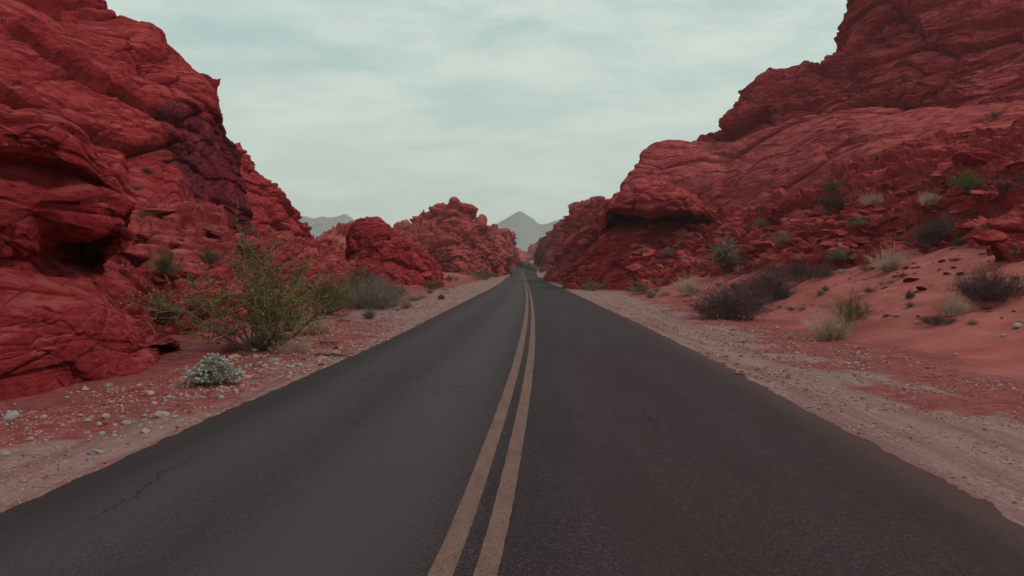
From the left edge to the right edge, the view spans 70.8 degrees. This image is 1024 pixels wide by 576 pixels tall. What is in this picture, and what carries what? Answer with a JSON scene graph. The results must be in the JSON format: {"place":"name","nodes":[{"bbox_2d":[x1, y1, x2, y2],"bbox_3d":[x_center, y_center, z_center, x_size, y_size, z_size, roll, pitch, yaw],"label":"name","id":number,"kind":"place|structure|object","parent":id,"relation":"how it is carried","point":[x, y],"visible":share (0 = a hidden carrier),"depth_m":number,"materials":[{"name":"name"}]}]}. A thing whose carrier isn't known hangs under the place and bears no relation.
{"place":"outdoors","nodes":[
{"label":"outdoors","id":0,"kind":"place"},
{"bbox_2d":[299,214,353,238],"bbox_3d":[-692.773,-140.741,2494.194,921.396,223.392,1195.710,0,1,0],"label":"mountain","id":1,"kind":"structure","parent":0,"point":[319,225],"depth_m":2342.72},
{"bbox_2d":[393,219,410,234],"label":"pink knoll","id":2,"kind":"structure","parent":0,"point":[397,226],"depth_m":220.40,"materials":[{"name":"stone"}]},
{"bbox_2d":[402,197,513,276],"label":"blocky hill","id":3,"kind":"structure","parent":0,"point":[450,237],"depth_m":150.10,"materials":[{"name":"stone"}]},
{"bbox_2d":[106,0,846,227],"label":"sky","id":4,"kind":"structure","parent":0,"point":[392,111],"materials":[{"name":"white"}]},
{"bbox_2d":[472,214,523,266],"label":"ridge","id":5,"kind":"structure","parent":0,"point":[505,239],"depth_m":262.41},
{"bbox_2d":[0,260,1023,575],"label":"road","id":6,"kind":"structure","parent":0,"point":[362,462],"depth_m":5.67,"materials":[{"name":"asphalt"}]},
{"bbox_2d":[48,450,206,534],"bbox_3d":[-2.866,1.535,5.739,0.214,0.003,2.373,0,1,0],"label":"road crack","id":7,"kind":"object","parent":6,"relation":"on","point":[135,494],"visible":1,"depth_m":5.34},
{"bbox_2d":[428,275,528,575],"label":"line","id":8,"kind":"object","parent":6,"relation":"on","point":[446,560],"visible":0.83,"depth_m":5.48,"materials":[{"name":"yellow paint"}]},
{"bbox_2d":[473,262,534,575],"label":"line","id":9,"kind":"object","parent":6,"relation":"on","point":[489,559],"visible":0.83,"depth_m":5.51,"materials":[{"name":"yellow paint"}]},
{"bbox_2d":[0,241,1023,525],"bbox_3d":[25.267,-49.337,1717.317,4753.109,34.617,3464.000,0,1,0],"label":"ground","id":10,"kind":"structure","parent":0,"point":[984,349],"depth_m":12.03,"materials":[{"name":"sand"}]},
{"bbox_2d":[2,410,19,420],"bbox_3d":[-5.718,1.462,8.201,0.167,0.102,0.184,-8,13,6],"label":"stone","id":11,"kind":"object","parent":10,"relation":"on","point":[12,415],"visible":0.9,"depth_m":8.16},
{"bbox_2d":[0,107,161,400],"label":"overhanging rock","id":12,"kind":"object","parent":10,"relation":"on","point":[67,206],"visible":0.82,"depth_m":11.06,"materials":[{"name":"red stone"}]},
{"bbox_2d":[87,449,102,454],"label":"stone","id":13,"kind":"object","parent":10,"relation":"on","point":[93,451],"visible":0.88,"depth_m":6.64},
{"bbox_2d":[0,0,256,236],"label":"tall cliff","id":14,"kind":"structure","parent":10,"relation":"on","point":[131,98],"depth_m":35.72,"materials":[{"name":"stone"}]},
{"bbox_2d":[153,411,169,417],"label":"stone","id":15,"kind":"object","parent":10,"relation":"on","point":[159,414],"visible":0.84,"depth_m":8.36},
{"bbox_2d":[141,288,190,325],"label":"dark shrub","id":16,"kind":"object","parent":10,"relation":"on","point":[168,315],"visible":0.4,"depth_m":16.60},
{"bbox_2d":[182,353,246,386],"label":"silver bush","id":17,"kind":"object","parent":10,"relation":"on","point":[214,370],"visible":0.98,"depth_m":10.59,"materials":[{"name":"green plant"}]},
{"bbox_2d":[108,191,355,350],"bbox_3d":[-14.916,-0.650,35.649,12.781,6.695,49.413,0,1,-6],"label":"rock shelf","id":18,"kind":"object","parent":10,"relation":"on","point":[186,221],"visible":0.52,"depth_m":23.32,"materials":[{"name":"stone"}]},
{"bbox_2d":[118,246,151,262],"bbox_3d":[-10.699,-0.942,20.288,1.019,0.491,0.710,-1,2,-34],"label":"boulder","id":19,"kind":"object","parent":18,"relation":"on","point":[134,254],"visible":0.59,"depth_m":20.20,"materials":[{"name":"red stone"}]},
{"bbox_2d":[136,233,151,239],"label":"tumbled rock","id":20,"kind":"object","parent":18,"relation":"on","point":[144,236],"visible":0.94,"depth_m":22.34,"materials":[{"name":"red stone"}]},
{"bbox_2d":[137,209,156,216],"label":"rock shrub","id":21,"kind":"object","parent":18,"relation":"on","point":[143,214],"visible":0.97,"depth_m":24.04,"materials":[{"name":"green plant"}]},
{"bbox_2d":[150,276,167,285],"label":"boulder","id":22,"kind":"object","parent":18,"relation":"on","point":[156,280],"visible":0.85,"depth_m":17.59,"materials":[{"name":"red stone"}]},
{"bbox_2d":[143,208,176,215],"bbox_3d":[-12.905,-2.698,25.969,1.567,0.315,1.094,-9,2,6],"label":"boulder","id":23,"kind":"object","parent":18,"relation":"on","point":[163,211],"visible":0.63,"depth_m":25.78,"materials":[{"name":"stone"}]},
{"bbox_2d":[144,241,188,276],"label":"rock shrub","id":24,"kind":"object","parent":18,"relation":"on","point":[166,264],"visible":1,"depth_m":17.70,"materials":[{"name":"green plant"}]},
{"bbox_2d":[157,267,183,280],"bbox_3d":[-8.670,-0.340,18.110,0.555,0.337,0.785,-5,6,15],"label":"boulder","id":25,"kind":"object","parent":18,"relation":"on","point":[172,278],"visible":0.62,"depth_m":18.02,"materials":[{"name":"red stone"}]},
{"bbox_2d":[182,267,208,278],"bbox_3d":[-8.855,-0.399,20.154,0.688,0.370,1.005,6,5,27],"label":"boulder","id":26,"kind":"object","parent":18,"relation":"on","point":[194,271],"visible":0.63,"depth_m":19.84,"materials":[{"name":"red stone"}]},
{"bbox_2d":[197,241,223,263],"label":"rock shrub","id":27,"kind":"object","parent":18,"relation":"on","point":[208,254],"visible":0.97,"depth_m":22.24,"materials":[{"name":"green plant"}]},
{"bbox_2d":[202,227,224,236],"bbox_3d":[-10.396,-1.918,24.986,0.901,0.279,1.214,16,-6,-6],"label":"boulder","id":28,"kind":"object","parent":18,"relation":"on","point":[214,232],"visible":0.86,"depth_m":24.59,"materials":[{"name":"stone"}]},
{"bbox_2d":[240,243,259,251],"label":"boulder","id":29,"kind":"object","parent":18,"relation":"on","point":[258,246],"visible":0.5,"depth_m":26.61,"materials":[{"name":"stone"}]},
{"bbox_2d":[217,334,248,352],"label":"grass tuft","id":30,"kind":"object","parent":10,"relation":"on","point":[233,349],"visible":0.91,"depth_m":14.78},
{"bbox_2d":[101,204,367,351],"bbox_3d":[-5.777,-0.148,14.905,5.482,3.463,3.957,-1,2,-38],"label":"green bush","id":31,"kind":"object","parent":10,"relation":"on","point":[262,296],"visible":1,"depth_m":14.88,"materials":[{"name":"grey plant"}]},
{"bbox_2d":[235,142,304,237],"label":"rock shoulder","id":32,"kind":"object","parent":10,"relation":"on","point":[273,208],"visible":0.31,"depth_m":58.94},
{"bbox_2d":[264,331,291,346],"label":"grass tuft","id":33,"kind":"object","parent":10,"relation":"on","point":[276,338],"visible":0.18,"depth_m":16.25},
{"bbox_2d":[263,332,313,353],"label":"grass tuft","id":34,"kind":"object","parent":10,"relation":"on","point":[293,349],"visible":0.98,"depth_m":14.70,"materials":[{"name":"plant"}]},
{"bbox_2d":[291,311,338,334],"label":"grass tuft","id":35,"kind":"object","parent":10,"relation":"on","point":[309,327],"visible":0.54,"depth_m":18.92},
{"bbox_2d":[301,222,345,260],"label":"rubble outcrop","id":36,"kind":"object","parent":10,"relation":"on","point":[333,250],"visible":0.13,"depth_m":72.96,"materials":[{"name":"stone"}]},
{"bbox_2d":[279,263,370,314],"bbox_3d":[-6.915,0.027,26.595,3.440,2.038,2.879,0,1,-13],"label":"green bush","id":37,"kind":"object","parent":10,"relation":"on","point":[329,288],"visible":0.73,"depth_m":26.60,"materials":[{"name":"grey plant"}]},
{"bbox_2d":[313,353,348,356],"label":"dead branch","id":38,"kind":"object","parent":10,"relation":"on","point":[334,354],"visible":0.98,"depth_m":14.29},
{"bbox_2d":[315,219,356,253],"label":"pale outcrop","id":39,"kind":"object","parent":10,"relation":"on","point":[337,234],"visible":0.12,"depth_m":111.83,"materials":[{"name":"stone"}]},
{"bbox_2d":[333,259,390,306],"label":"dry shrub","id":40,"kind":"object","parent":10,"relation":"on","point":[355,280],"visible":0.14,"depth_m":33.16,"materials":[{"name":"green plant"}]},
{"bbox_2d":[359,308,376,318],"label":"tuft","id":41,"kind":"object","parent":10,"relation":"on","point":[370,315],"visible":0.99,"depth_m":25.71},
{"bbox_2d":[339,257,421,310],"bbox_3d":[-6.098,-0.042,31.937,4.031,2.714,4.335,0,1,2],"label":"dry shrub","id":42,"kind":"object","parent":10,"relation":"on","point":[383,298],"visible":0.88,"depth_m":31.44,"materials":[{"name":"plant"}]},
{"bbox_2d":[345,216,444,286],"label":"domed boulder","id":43,"kind":"object","parent":10,"relation":"on","point":[372,241],"visible":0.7,"depth_m":60.29,"materials":[{"name":"red stone"}]},
{"bbox_2d":[386,279,407,296],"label":"shrub","id":44,"kind":"object","parent":10,"relation":"on","point":[397,288],"visible":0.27,"depth_m":42.61,"materials":[{"name":"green plant"}]},
{"bbox_2d":[408,288,428,298],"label":"grass tuft","id":45,"kind":"object","parent":10,"relation":"on","point":[421,296],"visible":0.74,"depth_m":43.43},
{"bbox_2d":[420,271,432,278],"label":"boulder","id":46,"kind":"object","parent":10,"relation":"on","point":[426,274],"visible":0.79,"depth_m":67.23,"materials":[{"name":"red stone"}]},
{"bbox_2d":[420,280,441,289],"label":"shrub","id":47,"kind":"object","parent":10,"relation":"on","point":[434,284],"visible":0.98,"depth_m":60.97,"materials":[{"name":"green plant"}]},
{"bbox_2d":[444,274,459,281],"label":"shrub","id":48,"kind":"object","parent":10,"relation":"on","point":[449,277],"visible":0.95,"depth_m":92.13,"materials":[{"name":"green plant"}]},
{"bbox_2d":[468,266,503,279],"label":"round bush","id":49,"kind":"object","parent":10,"relation":"on","point":[484,274],"visible":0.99,"depth_m":120.33,"materials":[{"name":"green plant"}]},
{"bbox_2d":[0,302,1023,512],"bbox_3d":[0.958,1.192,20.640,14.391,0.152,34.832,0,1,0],"label":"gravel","id":50,"kind":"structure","parent":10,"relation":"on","point":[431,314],"depth_m":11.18,"materials":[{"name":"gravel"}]},
{"bbox_2d":[542,196,607,282],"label":"boulder hill","id":51,"kind":"structure","parent":10,"relation":"on","point":[575,242],"depth_m":106.72,"materials":[{"name":"stone"}]},
{"bbox_2d":[579,276,608,290],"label":"shrub","id":52,"kind":"object","parent":10,"relation":"on","point":[595,286],"visible":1,"depth_m":61.62,"materials":[{"name":"green plant"}]},
{"bbox_2d":[561,176,715,289],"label":"capped rock","id":53,"kind":"object","parent":10,"relation":"on","point":[626,214],"visible":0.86,"depth_m":66.47,"materials":[{"name":"red stone"}]},
{"bbox_2d":[625,263,640,271],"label":"tumbled rock","id":54,"kind":"object","parent":53,"relation":"on","point":[634,267],"visible":1,"depth_m":63.73,"materials":[{"name":"stone"}]},
{"bbox_2d":[630,243,639,249],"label":"tumbled rock","id":55,"kind":"object","parent":53,"relation":"on","point":[634,246],"visible":0.8,"depth_m":66.11,"materials":[{"name":"stone"}]},
{"bbox_2d":[632,229,648,235],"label":"tumbled rock","id":56,"kind":"object","parent":53,"relation":"on","point":[641,232],"visible":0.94,"depth_m":67.47,"materials":[{"name":"stone"}]},
{"bbox_2d":[641,249,654,258],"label":"tumbled rock","id":57,"kind":"object","parent":53,"relation":"on","point":[650,253],"visible":0.92,"depth_m":64.45,"materials":[{"name":"stone"}]},
{"bbox_2d":[659,243,674,257],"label":"shrub","id":58,"kind":"object","parent":53,"relation":"on","point":[665,253],"visible":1,"depth_m":64.01,"materials":[{"name":"green plant"}]},
{"bbox_2d":[625,279,655,294],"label":"shrub","id":59,"kind":"object","parent":10,"relation":"on","point":[641,288],"visible":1,"depth_m":51.90,"materials":[{"name":"green plant"}]},
{"bbox_2d":[656,285,673,295],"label":"grass tuft","id":60,"kind":"object","parent":10,"relation":"on","point":[664,293],"visible":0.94,"depth_m":47.73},
{"bbox_2d":[672,270,713,292],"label":"grass tuft","id":61,"kind":"object","parent":10,"relation":"on","point":[686,287],"visible":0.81,"depth_m":44.01,"materials":[{"name":"plant"}]},
{"bbox_2d":[667,266,787,321],"bbox_3d":[7.582,0.370,25.685,3.389,2.395,4.611,-1,2,-34],"label":"long shrub","id":62,"kind":"object","parent":10,"relation":"on","point":[727,307],"visible":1,"depth_m":25.20,"materials":[{"name":"plant"}]},
{"bbox_2d":[726,254,804,302],"bbox_3d":[10.794,-0.158,30.720,3.419,2.641,4.274,0,1,14],"label":"long shrub","id":63,"kind":"object","parent":10,"relation":"on","point":[781,289],"visible":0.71,"depth_m":30.01,"materials":[{"name":"plant"}]},
{"bbox_2d":[768,250,842,281],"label":"long shrub","id":64,"kind":"object","parent":10,"relation":"on","point":[800,272],"visible":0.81,"depth_m":33.28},
{"bbox_2d":[620,0,1023,290],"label":"rock massif","id":65,"kind":"structure","parent":10,"relation":"on","point":[907,92],"depth_m":73.00,"materials":[{"name":"stone"}]},
{"bbox_2d":[673,228,686,237],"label":"tumbled rock","id":66,"kind":"object","parent":65,"relation":"on","point":[680,233],"visible":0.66,"depth_m":67.69,"materials":[{"name":"stone"}]},
{"bbox_2d":[713,237,722,246],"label":"tumbled rock","id":67,"kind":"object","parent":65,"relation":"on","point":[718,240],"visible":0.57,"depth_m":55.86,"materials":[{"name":"stone"}]},
{"bbox_2d":[708,230,745,268],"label":"shrub","id":68,"kind":"object","parent":65,"relation":"on","point":[723,256],"visible":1,"depth_m":48.43,"materials":[{"name":"green plant"}]},
{"bbox_2d":[752,216,770,226],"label":"shrub","id":69,"kind":"object","parent":65,"relation":"on","point":[761,222],"visible":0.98,"depth_m":56.06,"materials":[{"name":"green plant"}]},
{"bbox_2d":[754,241,773,247],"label":"tumbled rock","id":70,"kind":"object","parent":65,"relation":"on","point":[768,244],"visible":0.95,"depth_m":46.65,"materials":[{"name":"stone"}]},
{"bbox_2d":[762,226,779,230],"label":"tumbled rock","id":71,"kind":"object","parent":65,"relation":"on","point":[769,228],"visible":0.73,"depth_m":53.47,"materials":[{"name":"stone"}]},
{"bbox_2d":[772,230,793,244],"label":"shrub","id":72,"kind":"object","parent":65,"relation":"on","point":[784,238],"visible":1,"depth_m":43.38,"materials":[{"name":"green plant"}]},
{"bbox_2d":[819,241,836,247],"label":"tumbled rock","id":73,"kind":"object","parent":65,"relation":"on","point":[826,244],"visible":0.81,"depth_m":37.51,"materials":[{"name":"stone"}]},
{"bbox_2d":[808,182,851,209],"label":"shrub","id":74,"kind":"object","parent":65,"relation":"on","point":[830,203],"visible":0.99,"depth_m":47.80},
{"bbox_2d":[819,174,848,191],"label":"shrub","id":75,"kind":"object","parent":65,"relation":"on","point":[834,186],"visible":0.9,"depth_m":50.15,"materials":[{"name":"green plant"}]},
{"bbox_2d":[825,244,850,263],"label":"shrub","id":76,"kind":"object","parent":65,"relation":"on","point":[836,256],"visible":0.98,"depth_m":35.31,"materials":[{"name":"green plant"}]},
{"bbox_2d":[828,229,849,236],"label":"tumbled rock","id":77,"kind":"object","parent":65,"relation":"on","point":[836,233],"visible":0.98,"depth_m":38.53,"materials":[{"name":"stone"}]},
{"bbox_2d":[842,242,857,248],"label":"tumbled rock","id":78,"kind":"object","parent":65,"relation":"on","point":[853,246],"visible":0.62,"depth_m":36.80,"materials":[{"name":"stone"}]},
{"bbox_2d":[850,213,873,227],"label":"shrub","id":79,"kind":"object","parent":65,"relation":"on","point":[859,219],"visible":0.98,"depth_m":38.07,"materials":[{"name":"green plant"}]},
{"bbox_2d":[855,236,869,244],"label":"tumbled rock","id":80,"kind":"object","parent":65,"relation":"on","point":[861,240],"visible":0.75,"depth_m":37.73,"materials":[{"name":"stone"}]},
{"bbox_2d":[856,200,869,208],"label":"tumbled rock","id":81,"kind":"object","parent":65,"relation":"on","point":[860,205],"visible":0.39,"depth_m":45.59,"materials":[{"name":"stone"}]},
{"bbox_2d":[858,228,875,235],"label":"tumbled rock","id":82,"kind":"object","parent":65,"relation":"on","point":[868,232],"visible":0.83,"depth_m":37.99,"materials":[{"name":"stone"}]},
{"bbox_2d":[858,187,883,205],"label":"grass tuft","id":83,"kind":"object","parent":65,"relation":"on","point":[868,201],"visible":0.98,"depth_m":44.52,"materials":[{"name":"plant"}]},
{"bbox_2d":[872,207,888,211],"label":"tumbled rock","id":84,"kind":"object","parent":65,"relation":"on","point":[881,209],"visible":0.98,"depth_m":42.71,"materials":[{"name":"stone"}]},
{"bbox_2d":[877,215,897,222],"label":"tumbled rock","id":85,"kind":"object","parent":65,"relation":"on","point":[886,219],"visible":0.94,"depth_m":36.65,"materials":[{"name":"stone"}]},
{"bbox_2d":[881,182,893,187],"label":"tumbled rock","id":86,"kind":"object","parent":65,"relation":"on","point":[887,185],"visible":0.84,"depth_m":45.64,"materials":[{"name":"stone"}]},
{"bbox_2d":[894,190,909,196],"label":"tumbled rock","id":87,"kind":"object","parent":65,"relation":"on","point":[902,193],"visible":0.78,"depth_m":42.36,"materials":[{"name":"stone"}]},
{"bbox_2d":[916,191,944,205],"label":"grass tuft","id":88,"kind":"object","parent":65,"relation":"on","point":[928,201],"visible":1,"depth_m":34.57,"materials":[{"name":"plant"}]},
{"bbox_2d":[923,205,937,210],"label":"tumbled rock","id":89,"kind":"object","parent":65,"relation":"on","point":[928,208],"visible":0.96,"depth_m":34.55,"materials":[{"name":"stone"}]},
{"bbox_2d":[899,205,965,252],"bbox_3d":[18.066,-2.307,30.491,4.043,2.490,3.163,-1,2,-34],"label":"shrub","id":90,"kind":"object","parent":65,"relation":"on","point":[931,236],"visible":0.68,"depth_m":30.24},
{"bbox_2d":[929,173,943,183],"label":"tumbled rock","id":91,"kind":"object","parent":65,"relation":"on","point":[936,178],"visible":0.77,"depth_m":41.84,"materials":[{"name":"stone"}]},
{"bbox_2d":[949,235,965,245],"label":"tuft","id":92,"kind":"object","parent":65,"relation":"on","point":[957,241],"visible":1,"depth_m":28.32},
{"bbox_2d":[945,164,992,190],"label":"round bush","id":93,"kind":"object","parent":65,"relation":"on","point":[967,182],"visible":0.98,"depth_m":33.78,"materials":[{"name":"green plant"}]},
{"bbox_2d":[951,147,998,166],"bbox_3d":[24.916,-6.994,38.788,2.339,1.088,1.709,0,1,-1],"label":"boulder","id":94,"kind":"object","parent":65,"relation":"on","point":[969,156],"visible":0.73,"depth_m":38.14,"materials":[{"name":"red stone"}]},
{"bbox_2d":[969,190,988,195],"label":"tumbled rock","id":95,"kind":"object","parent":65,"relation":"on","point":[976,192],"visible":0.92,"depth_m":31.43,"materials":[{"name":"stone"}]},
{"bbox_2d":[972,230,1009,245],"bbox_3d":[14.872,-1.564,22.373,1.199,0.514,0.786,0,1,-10],"label":"boulder","id":96,"kind":"object","parent":65,"relation":"on","point":[987,238],"visible":0.95,"depth_m":22.21,"materials":[{"name":"red stone"}]},
{"bbox_2d":[985,110,1005,118],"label":"shrub","id":97,"kind":"object","parent":65,"relation":"on","point":[994,115],"visible":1,"depth_m":53.03,"materials":[{"name":"green plant"}]},
{"bbox_2d":[976,173,1023,192],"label":"shrub","id":98,"kind":"object","parent":65,"relation":"on","point":[999,186],"visible":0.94,"depth_m":30.40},
{"bbox_2d":[986,216,1023,233],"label":"boulder","id":99,"kind":"object","parent":65,"relation":"on","point":[1010,225],"visible":0.87,"depth_m":26.36,"materials":[{"name":"red stone"}]},
{"bbox_2d":[1004,160,1023,167],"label":"tumbled rock","id":100,"kind":"object","parent":65,"relation":"on","point":[1018,162],"visible":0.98,"depth_m":35.60,"materials":[{"name":"stone"}]},
{"bbox_2d":[798,296,867,340],"bbox_3d":[7.768,0.669,17.512,1.642,1.194,1.024,0,1,16],"label":"grass tuft","id":101,"kind":"object","parent":10,"relation":"on","point":[830,333],"visible":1,"depth_m":17.41,"materials":[{"name":"plant"}]},
{"bbox_2d":[817,279,885,328],"bbox_3d":[9.065,0.486,19.225,1.288,1.468,1.671,0,1,2],"label":"small shrub","id":102,"kind":"object","parent":10,"relation":"on","point":[851,309],"visible":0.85,"depth_m":19.11,"materials":[{"name":"green plant"}]},
{"bbox_2d":[861,239,919,270],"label":"grass tuft","id":103,"kind":"object","parent":10,"relation":"on","point":[888,264],"visible":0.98,"depth_m":28.20,"materials":[{"name":"plant"}]},
{"bbox_2d":[902,289,915,298],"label":"tuft","id":104,"kind":"object","parent":10,"relation":"on","point":[908,294],"visible":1,"depth_m":20.67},
{"bbox_2d":[903,278,919,281],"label":"boulder","id":105,"kind":"object","parent":10,"relation":"on","point":[910,279],"visible":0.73,"depth_m":24.71,"materials":[{"name":"red stone"}]},
{"bbox_2d":[916,311,962,325],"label":"dark shrub","id":106,"kind":"object","parent":10,"relation":"on","point":[939,320],"visible":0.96,"depth_m":17.06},
{"bbox_2d":[931,287,978,315],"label":"grass tuft","id":107,"kind":"object","parent":10,"relation":"on","point":[951,308],"visible":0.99,"depth_m":17.55,"materials":[{"name":"plant"}]},
{"bbox_2d":[942,254,1023,307],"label":"desert shrub","id":108,"kind":"object","parent":10,"relation":"on","point":[993,288],"visible":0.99,"depth_m":17.91,"materials":[{"name":"plant"}]},
{"bbox_2d":[497,211,559,251],"bbox_3d":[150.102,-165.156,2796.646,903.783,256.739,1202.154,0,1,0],"label":"mountain","id":109,"kind":"structure","parent":0,"point":[527,229],"depth_m":2615.01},
{"bbox_2d":[518,241,538,259],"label":"ridge","id":110,"kind":"structure","parent":0,"point":[527,255],"depth_m":662.53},
{"bbox_2d":[533,219,564,268],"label":"distant spur","id":111,"kind":"structure","parent":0,"point":[547,246],"depth_m":231.06,"materials":[{"name":"stone"}]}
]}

